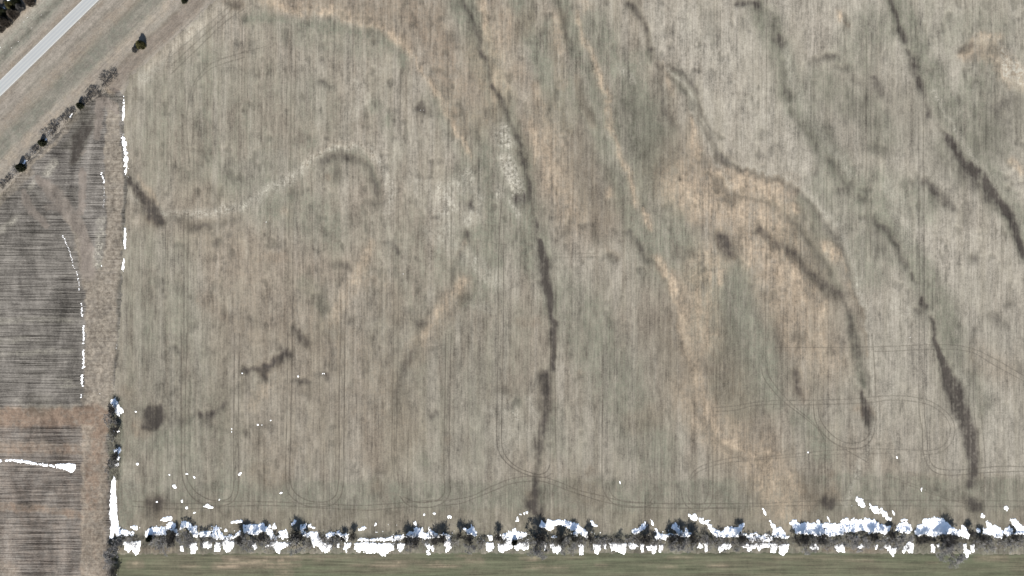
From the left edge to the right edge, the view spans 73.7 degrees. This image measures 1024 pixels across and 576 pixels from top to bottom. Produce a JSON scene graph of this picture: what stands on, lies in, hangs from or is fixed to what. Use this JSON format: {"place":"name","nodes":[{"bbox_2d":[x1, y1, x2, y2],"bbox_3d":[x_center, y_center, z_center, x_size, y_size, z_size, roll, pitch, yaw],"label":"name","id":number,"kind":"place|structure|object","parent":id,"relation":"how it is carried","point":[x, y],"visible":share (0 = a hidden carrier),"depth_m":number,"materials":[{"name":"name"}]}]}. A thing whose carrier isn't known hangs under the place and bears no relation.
{"place":"outdoors","nodes":[
{"label":"outdoors","id":0,"kind":"place"},
{"bbox_2d":[0,0,98,94],"bbox_3d":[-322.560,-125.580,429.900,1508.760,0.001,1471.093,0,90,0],"label":"road","id":1,"kind":"structure","parent":0,"point":[64,25],"depth_m":429.90,"materials":[{"name":"asphalt"}]},
{"bbox_2d":[0,0,97,95],"bbox_3d":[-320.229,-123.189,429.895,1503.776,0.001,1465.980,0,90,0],"label":"road marking","id":2,"kind":"object","parent":1,"relation":"on","point":[49,47],"visible":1,"depth_m":429.89,"materials":[{"name":"paint"}]},
{"bbox_2d":[0,87,127,575],"bbox_3d":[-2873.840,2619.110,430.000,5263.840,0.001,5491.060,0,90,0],"label":"stubble field","id":3,"kind":"structure","parent":0,"point":[55,521],"depth_m":430.00,"materials":[{"name":"plant"}]},
{"bbox_2d":[0,459,54,467],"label":"snow patch","id":4,"kind":"object","parent":3,"relation":"on","point":[27,462],"visible":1,"depth_m":429.88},
{"bbox_2d":[55,463,75,472],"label":"snow patch","id":5,"kind":"object","parent":3,"relation":"on","point":[70,467],"visible":1,"depth_m":429.81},
{"bbox_2d":[103,411,112,424],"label":"bare tree","id":6,"kind":"object","parent":3,"relation":"on","point":[109,419],"visible":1,"depth_m":425.14,"materials":[{"name":"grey plant"}]},
{"bbox_2d":[109,477,119,538],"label":"snow patch","id":7,"kind":"object","parent":3,"relation":"on","point":[115,528],"visible":1,"depth_m":429.69,"materials":[{"name":"snow"}]},
{"bbox_2d":[111,398,122,415],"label":"snow patch","id":8,"kind":"object","parent":3,"relation":"on","point":[118,409],"visible":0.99,"depth_m":429.81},
{"bbox_2d":[122,136,128,174],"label":"snow patch","id":9,"kind":"object","parent":3,"relation":"on","point":[125,151],"visible":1,"depth_m":429.77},
{"bbox_2d":[0,0,215,195],"bbox_3d":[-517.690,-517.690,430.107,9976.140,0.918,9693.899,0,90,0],"label":"grass verge","id":10,"kind":"object","parent":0,"point":[54,81],"depth_m":430.00,"materials":[{"name":"plant"}]},
{"bbox_2d":[0,16,12,28],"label":"cedar tree","id":11,"kind":"object","parent":10,"relation":"on","point":[4,21],"visible":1,"depth_m":426.58,"materials":[{"name":"grey plant"}]},
{"bbox_2d":[4,0,15,8],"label":"cedar tree","id":12,"kind":"object","parent":10,"relation":"on","point":[8,5],"visible":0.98,"depth_m":425.87,"materials":[{"name":"green plant"}]},
{"bbox_2d":[6,8,19,20],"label":"cedar tree","id":13,"kind":"object","parent":10,"relation":"on","point":[12,14],"visible":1,"depth_m":426.34,"materials":[{"name":"grey plant"}]},
{"bbox_2d":[14,163,25,172],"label":"cedar tree","id":14,"kind":"object","parent":10,"relation":"on","point":[20,167],"visible":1,"depth_m":427.40,"materials":[{"name":"green plant"}]},
{"bbox_2d":[15,3,24,11],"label":"cedar tree","id":15,"kind":"object","parent":10,"relation":"on","point":[19,7],"visible":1,"depth_m":427.33,"materials":[{"name":"grey plant"}]},
{"bbox_2d":[23,0,35,6],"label":"cedar tree","id":16,"kind":"object","parent":10,"relation":"on","point":[29,3],"visible":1,"depth_m":426.93,"materials":[{"name":"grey plant"}]},
{"bbox_2d":[85,86,97,96],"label":"bare shrub","id":17,"kind":"object","parent":10,"relation":"on","point":[94,94],"visible":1,"depth_m":428.21,"materials":[{"name":"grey plant"}]},
{"bbox_2d":[99,72,111,87],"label":"bare shrub","id":18,"kind":"object","parent":10,"relation":"on","point":[102,77],"visible":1,"depth_m":428.02,"materials":[{"name":"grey plant"}]},
{"bbox_2d":[103,548,117,564],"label":"bare tree","id":19,"kind":"object","parent":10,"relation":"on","point":[108,560],"visible":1,"depth_m":424.99,"materials":[{"name":"grey plant"}]},
{"bbox_2d":[135,40,145,49],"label":"cedar tree","id":20,"kind":"object","parent":10,"relation":"on","point":[140,44],"visible":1,"depth_m":427.04,"materials":[{"name":"green plant"}]},
{"bbox_2d":[148,533,164,550],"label":"bare shrub","id":21,"kind":"object","parent":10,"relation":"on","point":[151,543],"visible":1,"depth_m":426.54,"materials":[{"name":"grey plant"}]},
{"bbox_2d":[152,536,171,555],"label":"bare shrub","id":22,"kind":"object","parent":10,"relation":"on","point":[161,543],"visible":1,"depth_m":425.96,"materials":[{"name":"grey plant"}]},
{"bbox_2d":[164,535,175,546],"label":"bare shrub","id":23,"kind":"object","parent":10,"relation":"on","point":[172,541],"visible":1,"depth_m":425.86,"materials":[{"name":"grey plant"}]},
{"bbox_2d":[234,533,245,547],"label":"bare shrub","id":24,"kind":"object","parent":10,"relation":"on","point":[239,539],"visible":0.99,"depth_m":424.56,"materials":[{"name":"grey plant"}]},
{"bbox_2d":[238,532,254,552],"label":"bare tree","id":25,"kind":"object","parent":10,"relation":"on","point":[243,540],"visible":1,"depth_m":424.20,"materials":[{"name":"grey plant"}]},
{"bbox_2d":[247,537,263,550],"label":"bare shrub","id":26,"kind":"object","parent":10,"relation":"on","point":[260,543],"visible":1,"depth_m":425.40,"materials":[{"name":"grey plant"}]},
{"bbox_2d":[287,535,306,555],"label":"bare tree","id":27,"kind":"object","parent":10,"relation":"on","point":[290,544],"visible":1,"depth_m":423.82,"materials":[{"name":"grey plant"}]},
{"bbox_2d":[409,534,420,548],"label":"bare shrub","id":28,"kind":"object","parent":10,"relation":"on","point":[414,540],"visible":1,"depth_m":426.01,"materials":[{"name":"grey plant"}]},
{"bbox_2d":[463,533,473,544],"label":"bare shrub","id":29,"kind":"object","parent":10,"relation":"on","point":[468,537],"visible":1,"depth_m":425.40,"materials":[{"name":"grey plant"}]},
{"bbox_2d":[463,543,476,554],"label":"bare tree","id":30,"kind":"object","parent":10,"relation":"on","point":[473,548],"visible":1,"depth_m":424.61,"materials":[{"name":"grey plant"}]},
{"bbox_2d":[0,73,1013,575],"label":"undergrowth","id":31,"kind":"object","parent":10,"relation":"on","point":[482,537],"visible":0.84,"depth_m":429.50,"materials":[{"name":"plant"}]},
{"bbox_2d":[530,530,547,549],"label":"bare shrub","id":32,"kind":"object","parent":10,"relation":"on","point":[540,534],"visible":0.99,"depth_m":423.68,"materials":[{"name":"grey plant"}]},
{"bbox_2d":[556,534,566,546],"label":"bare shrub","id":33,"kind":"object","parent":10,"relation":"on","point":[560,540],"visible":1,"depth_m":425.83,"materials":[{"name":"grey plant"}]},
{"bbox_2d":[584,533,594,543],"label":"bare shrub","id":34,"kind":"object","parent":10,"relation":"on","point":[588,536],"visible":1,"depth_m":425.44,"materials":[{"name":"grey plant"}]},
{"bbox_2d":[638,534,651,545],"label":"bare shrub","id":35,"kind":"object","parent":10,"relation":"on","point":[644,540],"visible":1,"depth_m":425.38,"materials":[{"name":"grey plant"}]},
{"bbox_2d":[686,533,699,545],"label":"bare shrub","id":36,"kind":"object","parent":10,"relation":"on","point":[693,539],"visible":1,"depth_m":425.11,"materials":[{"name":"grey plant"}]},
{"bbox_2d":[707,533,722,548],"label":"bare shrub","id":37,"kind":"object","parent":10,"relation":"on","point":[716,539],"visible":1,"depth_m":426.64,"materials":[{"name":"grey plant"}]},
{"bbox_2d":[735,531,745,543],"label":"bare shrub","id":38,"kind":"object","parent":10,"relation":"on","point":[741,536],"visible":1,"depth_m":424.65,"materials":[{"name":"grey plant"}]},
{"bbox_2d":[775,535,787,547],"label":"bare shrub","id":39,"kind":"object","parent":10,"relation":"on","point":[780,541],"visible":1,"depth_m":427.61,"materials":[{"name":"grey plant"}]},
{"bbox_2d":[792,534,803,546],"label":"bare shrub","id":40,"kind":"object","parent":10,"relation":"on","point":[797,540],"visible":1,"depth_m":425.40,"materials":[{"name":"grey plant"}]},
{"bbox_2d":[799,534,811,545],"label":"bare shrub","id":41,"kind":"object","parent":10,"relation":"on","point":[805,539],"visible":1,"depth_m":424.42,"materials":[{"name":"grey plant"}]},
{"bbox_2d":[831,538,843,549],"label":"bare shrub","id":42,"kind":"object","parent":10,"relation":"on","point":[835,542],"visible":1,"depth_m":426.60,"materials":[{"name":"grey plant"}]},
{"bbox_2d":[868,532,878,542],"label":"bare shrub","id":43,"kind":"object","parent":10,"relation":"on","point":[874,536],"visible":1,"depth_m":425.45,"materials":[{"name":"grey plant"}]},
{"bbox_2d":[883,533,900,550],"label":"bare shrub","id":44,"kind":"object","parent":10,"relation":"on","point":[891,542],"visible":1,"depth_m":426.25,"materials":[{"name":"grey plant"}]},
{"bbox_2d":[915,535,926,545],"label":"bare shrub","id":45,"kind":"object","parent":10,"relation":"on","point":[923,538],"visible":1,"depth_m":426.58,"materials":[{"name":"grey plant"}]},
{"bbox_2d":[977,533,987,542],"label":"bare shrub","id":46,"kind":"object","parent":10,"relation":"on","point":[984,539],"visible":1,"depth_m":426.49,"materials":[{"name":"grey plant"}]},
{"bbox_2d":[982,539,995,552],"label":"bare shrub","id":47,"kind":"object","parent":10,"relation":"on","point":[992,545],"visible":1,"depth_m":427.02,"materials":[{"name":"grey plant"}]},
{"bbox_2d":[1005,539,1019,553],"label":"bare shrub","id":48,"kind":"object","parent":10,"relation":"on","point":[1015,544],"visible":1,"depth_m":426.69,"materials":[{"name":"grey plant"}]},
{"bbox_2d":[111,0,1023,554],"bbox_3d":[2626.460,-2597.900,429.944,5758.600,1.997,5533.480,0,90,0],"label":"wheat field","id":49,"kind":"structure","parent":0,"point":[485,268],"depth_m":429.99,"materials":[{"name":"plant"}]},
{"bbox_2d":[118,528,133,536],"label":"snow patch","id":50,"kind":"object","parent":49,"relation":"on","point":[122,531],"visible":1,"depth_m":429.72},
{"bbox_2d":[123,540,140,554],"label":"snow patch","id":51,"kind":"object","parent":49,"relation":"on","point":[135,551],"visible":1,"depth_m":429.65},
{"bbox_2d":[145,525,166,536],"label":"snow patch","id":52,"kind":"object","parent":49,"relation":"on","point":[158,531],"visible":1,"depth_m":429.67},
{"bbox_2d":[166,522,178,535],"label":"snow patch","id":53,"kind":"object","parent":49,"relation":"on","point":[169,526],"visible":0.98,"depth_m":429.71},
{"bbox_2d":[176,527,192,545],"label":"bare tree","id":54,"kind":"object","parent":49,"relation":"on","point":[184,538],"visible":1,"depth_m":424.69,"materials":[{"name":"grey plant"}]},
{"bbox_2d":[180,521,197,536],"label":"snow patch","id":55,"kind":"object","parent":49,"relation":"on","point":[190,527],"visible":1,"depth_m":429.69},
{"bbox_2d":[199,525,240,539],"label":"snow patch","id":56,"kind":"object","parent":49,"relation":"on","point":[207,533],"visible":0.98,"depth_m":429.70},
{"bbox_2d":[222,539,233,552],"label":"snow patch","id":57,"kind":"object","parent":49,"relation":"on","point":[231,543],"visible":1,"depth_m":429.68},
{"bbox_2d":[243,523,276,539],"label":"snow patch","id":58,"kind":"object","parent":49,"relation":"on","point":[253,529],"visible":1,"depth_m":429.68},
{"bbox_2d":[265,541,287,553],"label":"snow patch","id":59,"kind":"object","parent":49,"relation":"on","point":[281,545],"visible":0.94,"depth_m":429.67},
{"bbox_2d":[278,529,287,538],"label":"snow patch","id":60,"kind":"object","parent":49,"relation":"on","point":[283,535],"visible":0.96,"depth_m":429.73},
{"bbox_2d":[287,527,298,541],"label":"bare shrub","id":61,"kind":"object","parent":49,"relation":"on","point":[291,535],"visible":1,"depth_m":424.68,"materials":[{"name":"grey plant"}]},
{"bbox_2d":[295,532,304,544],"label":"bare shrub","id":62,"kind":"object","parent":49,"relation":"on","point":[300,537],"visible":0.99,"depth_m":424.86,"materials":[{"name":"grey plant"}]},
{"bbox_2d":[300,523,310,537],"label":"snow patch","id":63,"kind":"object","parent":49,"relation":"on","point":[308,534],"visible":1,"depth_m":429.77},
{"bbox_2d":[310,531,331,552],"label":"snow patch","id":64,"kind":"object","parent":49,"relation":"on","point":[314,535],"visible":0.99,"depth_m":429.67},
{"bbox_2d":[354,542,393,555],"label":"snow patch","id":65,"kind":"object","parent":49,"relation":"on","point":[382,549],"visible":1,"depth_m":429.66,"materials":[{"name":"snow"}]},
{"bbox_2d":[358,534,403,541],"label":"snow patch","id":66,"kind":"object","parent":49,"relation":"on","point":[384,539],"visible":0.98,"depth_m":429.76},
{"bbox_2d":[402,534,412,545],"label":"bare shrub","id":67,"kind":"object","parent":49,"relation":"on","point":[406,539],"visible":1,"depth_m":425.66,"materials":[{"name":"grey plant"}]},
{"bbox_2d":[406,527,430,539],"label":"snow patch","id":68,"kind":"object","parent":49,"relation":"on","point":[419,531],"visible":0.95,"depth_m":429.68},
{"bbox_2d":[430,533,441,546],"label":"bare shrub","id":69,"kind":"object","parent":49,"relation":"on","point":[434,540],"visible":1,"depth_m":426.00,"materials":[{"name":"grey plant"}]},
{"bbox_2d":[440,532,450,551],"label":"snow patch","id":70,"kind":"object","parent":49,"relation":"on","point":[448,544],"visible":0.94,"depth_m":429.74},
{"bbox_2d":[463,524,476,536],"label":"snow patch","id":71,"kind":"object","parent":49,"relation":"on","point":[472,531],"visible":0.98,"depth_m":429.69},
{"bbox_2d":[486,542,493,551],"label":"snow patch","id":72,"kind":"object","parent":49,"relation":"on","point":[489,547],"visible":1,"depth_m":429.67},
{"bbox_2d":[27,17,962,549],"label":"snow flecks","id":73,"kind":"object","parent":49,"relation":"on","point":[83,343],"visible":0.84,"depth_m":429.96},
{"bbox_2d":[498,543,512,551],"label":"snow patch","id":74,"kind":"object","parent":49,"relation":"on","point":[510,546],"visible":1,"depth_m":429.64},
{"bbox_2d":[500,528,526,543],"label":"snow patch","id":75,"kind":"object","parent":49,"relation":"on","point":[514,534],"visible":1,"depth_m":429.68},
{"bbox_2d":[514,542,528,550],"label":"snow patch","id":76,"kind":"object","parent":49,"relation":"on","point":[517,547],"visible":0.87,"depth_m":429.70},
{"bbox_2d":[525,537,545,557],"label":"bare tree","id":77,"kind":"object","parent":49,"relation":"on","point":[530,550],"visible":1,"depth_m":422.38,"materials":[{"name":"grey plant"}]},
{"bbox_2d":[532,543,549,558],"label":"bare tree","id":78,"kind":"object","parent":49,"relation":"on","point":[537,549],"visible":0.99,"depth_m":424.28,"materials":[{"name":"grey plant"}]},
{"bbox_2d":[539,519,587,535],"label":"snow patch","id":79,"kind":"object","parent":49,"relation":"on","point":[549,524],"visible":1,"depth_m":429.65,"materials":[{"name":"snow"}]},
{"bbox_2d":[558,537,576,555],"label":"bare tree","id":80,"kind":"object","parent":49,"relation":"on","point":[573,545],"visible":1,"depth_m":424.07,"materials":[{"name":"grey plant"}]},
{"bbox_2d":[610,542,626,554],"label":"snow patch","id":81,"kind":"object","parent":49,"relation":"on","point":[618,549],"visible":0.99,"depth_m":429.67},
{"bbox_2d":[632,521,645,533],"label":"snow patch","id":82,"kind":"object","parent":49,"relation":"on","point":[639,529],"visible":1,"depth_m":429.71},
{"bbox_2d":[655,528,675,539],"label":"snow patch","id":83,"kind":"object","parent":49,"relation":"on","point":[660,536],"visible":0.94,"depth_m":429.74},
{"bbox_2d":[665,533,680,545],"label":"bare shrub","id":84,"kind":"object","parent":49,"relation":"on","point":[670,538],"visible":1,"depth_m":425.39,"materials":[{"name":"grey plant"}]},
{"bbox_2d":[667,534,684,551],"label":"bare tree","id":85,"kind":"object","parent":49,"relation":"on","point":[672,549],"visible":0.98,"depth_m":423.99,"materials":[{"name":"grey plant"}]},
{"bbox_2d":[671,522,691,537],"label":"snow patch","id":86,"kind":"object","parent":49,"relation":"on","point":[677,529],"visible":0.89,"depth_m":429.73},
{"bbox_2d":[675,538,695,551],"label":"bare tree","id":87,"kind":"object","parent":49,"relation":"on","point":[685,540],"visible":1,"depth_m":423.71,"materials":[{"name":"grey plant"}]},
{"bbox_2d":[707,523,746,537],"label":"snow patch","id":88,"kind":"object","parent":49,"relation":"on","point":[727,531],"visible":0.94,"depth_m":429.65,"materials":[{"name":"snow"}]},
{"bbox_2d":[726,539,743,551],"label":"bare tree","id":89,"kind":"object","parent":49,"relation":"on","point":[737,549],"visible":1,"depth_m":424.62,"materials":[{"name":"grey plant"}]},
{"bbox_2d":[746,532,772,541],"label":"snow patch","id":90,"kind":"object","parent":49,"relation":"on","point":[763,537],"visible":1,"depth_m":429.75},
{"bbox_2d":[769,520,788,538],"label":"snow patch","id":91,"kind":"object","parent":49,"relation":"on","point":[779,530],"visible":1,"depth_m":429.68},
{"bbox_2d":[778,544,788,555],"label":"snow patch","id":92,"kind":"object","parent":49,"relation":"on","point":[783,550],"visible":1,"depth_m":429.68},
{"bbox_2d":[789,519,824,535],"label":"snow patch","id":93,"kind":"object","parent":49,"relation":"on","point":[808,528],"visible":0.99,"depth_m":429.66,"materials":[{"name":"snow"}]},
{"bbox_2d":[802,541,815,554],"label":"bare tree","id":94,"kind":"object","parent":49,"relation":"on","point":[811,545],"visible":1,"depth_m":425.39,"materials":[{"name":"grey plant"}]},
{"bbox_2d":[816,533,829,545],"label":"bare shrub","id":95,"kind":"object","parent":49,"relation":"on","point":[821,537],"visible":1,"depth_m":425.68,"materials":[{"name":"grey plant"}]},
{"bbox_2d":[841,533,857,548],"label":"bare tree","id":96,"kind":"object","parent":49,"relation":"on","point":[846,543],"visible":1,"depth_m":425.34,"materials":[{"name":"grey plant"}]},
{"bbox_2d":[824,517,890,536],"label":"snow patch","id":97,"kind":"object","parent":49,"relation":"on","point":[869,525],"visible":1,"depth_m":429.66,"materials":[{"name":"snow"}]},
{"bbox_2d":[856,497,864,506],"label":"snow patch","id":98,"kind":"object","parent":49,"relation":"on","point":[860,502],"visible":1,"depth_m":429.67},
{"bbox_2d":[854,535,869,552],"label":"bare tree","id":99,"kind":"object","parent":49,"relation":"on","point":[863,539],"visible":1,"depth_m":424.95,"materials":[{"name":"grey plant"}]},
{"bbox_2d":[869,503,880,513],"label":"snow patch","id":100,"kind":"object","parent":49,"relation":"on","point":[875,509],"visible":1,"depth_m":429.71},
{"bbox_2d":[870,538,889,549],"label":"bare tree","id":101,"kind":"object","parent":49,"relation":"on","point":[883,541],"visible":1,"depth_m":424.10,"materials":[{"name":"grey plant"}]},
{"bbox_2d":[880,508,891,520],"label":"snow patch","id":102,"kind":"object","parent":49,"relation":"on","point":[884,513],"visible":1,"depth_m":429.75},
{"bbox_2d":[896,518,911,532],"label":"snow patch","id":103,"kind":"object","parent":49,"relation":"on","point":[905,526],"visible":1,"depth_m":429.69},
{"bbox_2d":[895,533,913,549],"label":"bare tree","id":104,"kind":"object","parent":49,"relation":"on","point":[911,537],"visible":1,"depth_m":425.70,"materials":[{"name":"grey plant"}]},
{"bbox_2d":[902,541,913,552],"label":"snow patch","id":105,"kind":"object","parent":49,"relation":"on","point":[911,549],"visible":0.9,"depth_m":429.64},
{"bbox_2d":[914,516,969,538],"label":"snow patch","id":106,"kind":"object","parent":49,"relation":"on","point":[933,527],"visible":0.99,"depth_m":429.65,"materials":[{"name":"snow"}]},
{"bbox_2d":[937,537,954,553],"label":"bare tree","id":107,"kind":"object","parent":49,"relation":"on","point":[943,543],"visible":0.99,"depth_m":423.62,"materials":[{"name":"grey plant"}]},
{"bbox_2d":[938,532,961,546],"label":"bare shrub","id":108,"kind":"object","parent":49,"relation":"on","point":[953,541],"visible":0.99,"depth_m":423.00,"materials":[{"name":"grey plant"}]},
{"bbox_2d":[935,542,966,568],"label":"bare tree","id":109,"kind":"object","parent":49,"relation":"on","point":[958,560],"visible":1,"depth_m":421.95,"materials":[{"name":"grey plant"}]},
{"bbox_2d":[983,520,1002,538],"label":"snow patch","id":110,"kind":"object","parent":49,"relation":"on","point":[993,530],"visible":1,"depth_m":429.69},
{"bbox_2d":[1003,526,1012,535],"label":"snow patch","id":111,"kind":"object","parent":49,"relation":"on","point":[1007,531],"visible":1,"depth_m":429.72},
{"bbox_2d":[1010,518,1023,534],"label":"snow patch","id":112,"kind":"object","parent":49,"relation":"on","point":[1018,526],"visible":1,"depth_m":429.67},
{"bbox_2d":[111,552,1023,575],"bbox_3d":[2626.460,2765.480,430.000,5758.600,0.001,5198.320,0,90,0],"label":"field","id":113,"kind":"structure","parent":0,"point":[594,564],"depth_m":430.00,"materials":[{"name":"plant"}]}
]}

